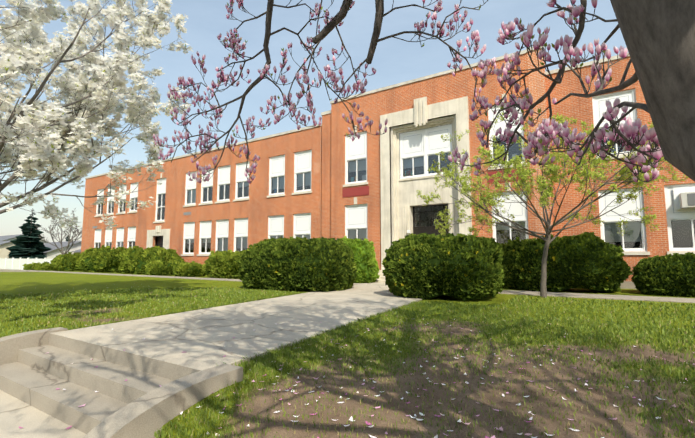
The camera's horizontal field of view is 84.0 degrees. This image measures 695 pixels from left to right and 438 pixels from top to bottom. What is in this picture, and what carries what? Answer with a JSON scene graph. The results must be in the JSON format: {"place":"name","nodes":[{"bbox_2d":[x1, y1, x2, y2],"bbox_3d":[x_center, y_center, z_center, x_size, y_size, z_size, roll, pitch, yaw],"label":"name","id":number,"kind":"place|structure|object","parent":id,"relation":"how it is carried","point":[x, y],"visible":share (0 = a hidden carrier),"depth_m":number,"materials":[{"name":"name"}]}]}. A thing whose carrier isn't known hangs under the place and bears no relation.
{"place":"outdoors","nodes":[
{"label":"outdoors","id":0,"kind":"place"},
{"bbox_2d":[0,0,628,241],"label":"sky","id":1,"kind":"structure","parent":0,"point":[395,61],"materials":[{"name":"blue"}]},
{"bbox_2d":[0,270,694,437],"bbox_3d":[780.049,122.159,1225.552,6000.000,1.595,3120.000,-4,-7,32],"label":"lawn","id":2,"kind":"structure","parent":0,"point":[18,283],"depth_m":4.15,"materials":[{"name":"green plant"}]},
{"bbox_2d":[6,208,50,258],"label":"blue spruce","id":3,"kind":"object","parent":2,"relation":"on","point":[29,244],"visible":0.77,"depth_m":55.36,"materials":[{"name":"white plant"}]},
{"bbox_2d":[22,262,40,269],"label":"shrub","id":4,"kind":"object","parent":2,"relation":"on","point":[30,266],"visible":0.42,"depth_m":34.81,"materials":[{"name":"green plant"}]},
{"bbox_2d":[0,234,81,269],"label":"background houses","id":5,"kind":"structure","parent":2,"relation":"on","point":[6,262],"depth_m":57.47,"materials":[{"name":"white"}]},
{"bbox_2d":[34,261,60,270],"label":"shrub","id":6,"kind":"object","parent":2,"relation":"on","point":[48,266],"visible":0.77,"depth_m":33.47,"materials":[{"name":"green plant"}]},
{"bbox_2d":[34,208,82,254],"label":"bare tree","id":7,"kind":"object","parent":2,"relation":"on","point":[66,235],"visible":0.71,"depth_m":51.02,"materials":[{"name":"white plant"}]},
{"bbox_2d":[50,252,82,270],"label":"shrub","id":8,"kind":"object","parent":2,"relation":"on","point":[66,261],"visible":0.42,"depth_m":33.61,"materials":[{"name":"green plant"}]},
{"bbox_2d":[0,0,185,225],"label":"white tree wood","id":9,"kind":"object","parent":2,"relation":"on","point":[9,180],"visible":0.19,"depth_m":9.97,"materials":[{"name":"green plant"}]},
{"bbox_2d":[0,0,192,229],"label":"white blossom tree","id":10,"kind":"object","parent":9,"relation":"on","point":[18,58],"visible":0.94,"depth_m":9.42,"materials":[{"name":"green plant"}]},
{"bbox_2d":[75,244,131,272],"bbox_3d":[-19.794,3.349,31.780,8.253,2.456,3.414,-4,-7,32],"label":"shrub","id":11,"kind":"object","parent":2,"relation":"on","point":[103,258],"visible":0.62,"depth_m":30.47,"materials":[{"name":"green plant"}]},
{"bbox_2d":[118,246,185,273],"bbox_3d":[-14.801,3.053,28.556,6.694,2.266,3.261,-4,-7,32],"label":"shrub","id":12,"kind":"object","parent":2,"relation":"on","point":[134,259],"visible":0.67,"depth_m":27.30,"materials":[{"name":"green plant"}]},
{"bbox_2d":[145,258,179,275],"bbox_3d":[-12.237,3.343,26.056,3.309,1.390,2.115,-4,-7,32],"label":"shrub","id":13,"kind":"object","parent":2,"relation":"on","point":[156,267],"visible":0.73,"depth_m":25.21,"materials":[{"name":"green plant"}]},
{"bbox_2d":[172,261,207,276],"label":"shrub","id":14,"kind":"object","parent":2,"relation":"on","point":[190,269],"visible":0.88,"depth_m":23.58,"materials":[{"name":"green plant"}]},
{"bbox_2d":[202,250,244,278],"bbox_3d":[-6.426,2.736,22.928,4.183,1.864,3.175,-4,-7,32],"label":"shrub","id":15,"kind":"object","parent":2,"relation":"on","point":[222,264],"visible":0.46,"depth_m":21.89,"materials":[{"name":"green plant"}]},
{"bbox_2d":[237,236,357,291],"bbox_3d":[-1.895,1.727,14.931,4.790,2.123,3.194,-4,-7,32],"label":"yew shrub","id":16,"kind":"object","parent":2,"relation":"on","point":[322,264],"visible":1,"depth_m":13.54,"materials":[{"name":"green plant"}]},
{"bbox_2d":[0,285,694,437],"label":"fallen petals","id":17,"kind":"object","parent":2,"relation":"on","point":[459,420],"visible":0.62,"depth_m":3.70,"materials":[{"name":"plant"}]},
{"bbox_2d":[0,269,694,437],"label":"pavements","id":18,"kind":"structure","parent":2,"relation":"on","point":[181,359],"depth_m":5.00,"materials":[{"name":"concrete"}]},
{"bbox_2d":[376,270,385,281],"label":"entrance steps","id":19,"kind":"structure","parent":2,"relation":"on","point":[381,277],"depth_m":18.34,"materials":[{"name":"beige concrete"}]},
{"bbox_2d":[81,46,694,288],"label":"school building","id":20,"kind":"structure","parent":2,"relation":"on","point":[386,194],"depth_m":20.24,"materials":[{"name":"brick"}]},
{"bbox_2d":[94,89,694,253],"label":"windows","id":21,"kind":"structure","parent":20,"relation":"in","point":[419,149],"depth_m":20.24,"materials":[{"name":"white glass"}]},
{"bbox_2d":[413,204,448,235],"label":"entrance doors","id":22,"kind":"structure","parent":20,"relation":"in","point":[425,217],"depth_m":19.50,"materials":[{"name":"black glass"}]},
{"bbox_2d":[155,0,694,182],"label":"magnolia wood","id":23,"kind":"object","parent":2,"relation":"on","point":[659,37],"visible":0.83,"depth_m":2.23,"materials":[{"name":"brown plant"}]},
{"bbox_2d":[153,0,662,183],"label":"magnolia blossoms","id":24,"kind":"object","parent":23,"relation":"attached to","point":[629,128],"visible":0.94,"depth_m":3.28,"materials":[{"name":"pink plant"}]},
{"bbox_2d":[381,232,504,300],"bbox_3d":[2.976,1.407,11.860,3.471,2.003,3.231,-4,-7,32],"label":"yew shrub","id":25,"kind":"object","parent":2,"relation":"on","point":[423,266],"visible":1,"depth_m":10.70,"materials":[{"name":"green plant"}]},
{"bbox_2d":[416,108,688,297],"bbox_3d":[6.355,-0.856,11.657,8.768,6.592,4.885,-4,-7,32],"label":"young tree","id":26,"kind":"object","parent":2,"relation":"on","point":[554,178],"depth_m":11.59,"materials":[{"name":"plant"}]},
{"bbox_2d":[500,232,632,291],"bbox_3d":[7.659,1.610,14.248,4.567,2.237,2.704,-4,-7,32],"label":"bush","id":27,"kind":"object","parent":2,"relation":"on","point":[588,260],"visible":0.88,"depth_m":13.13,"materials":[{"name":"green plant"}]},
{"bbox_2d":[631,252,694,296],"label":"yew shrub","id":28,"kind":"object","parent":2,"relation":"on","point":[670,275],"visible":1,"depth_m":11.94,"materials":[{"name":"green plant"}]},
{"bbox_2d":[340,235,379,282],"bbox_3d":[0.323,1.893,18.167,2.486,2.223,2.208,-4,-7,32],"label":"bush","id":29,"kind":"object","parent":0,"point":[365,261],"visible":0.52,"depth_m":17.39,"materials":[{"name":"green plant"}]}
]}

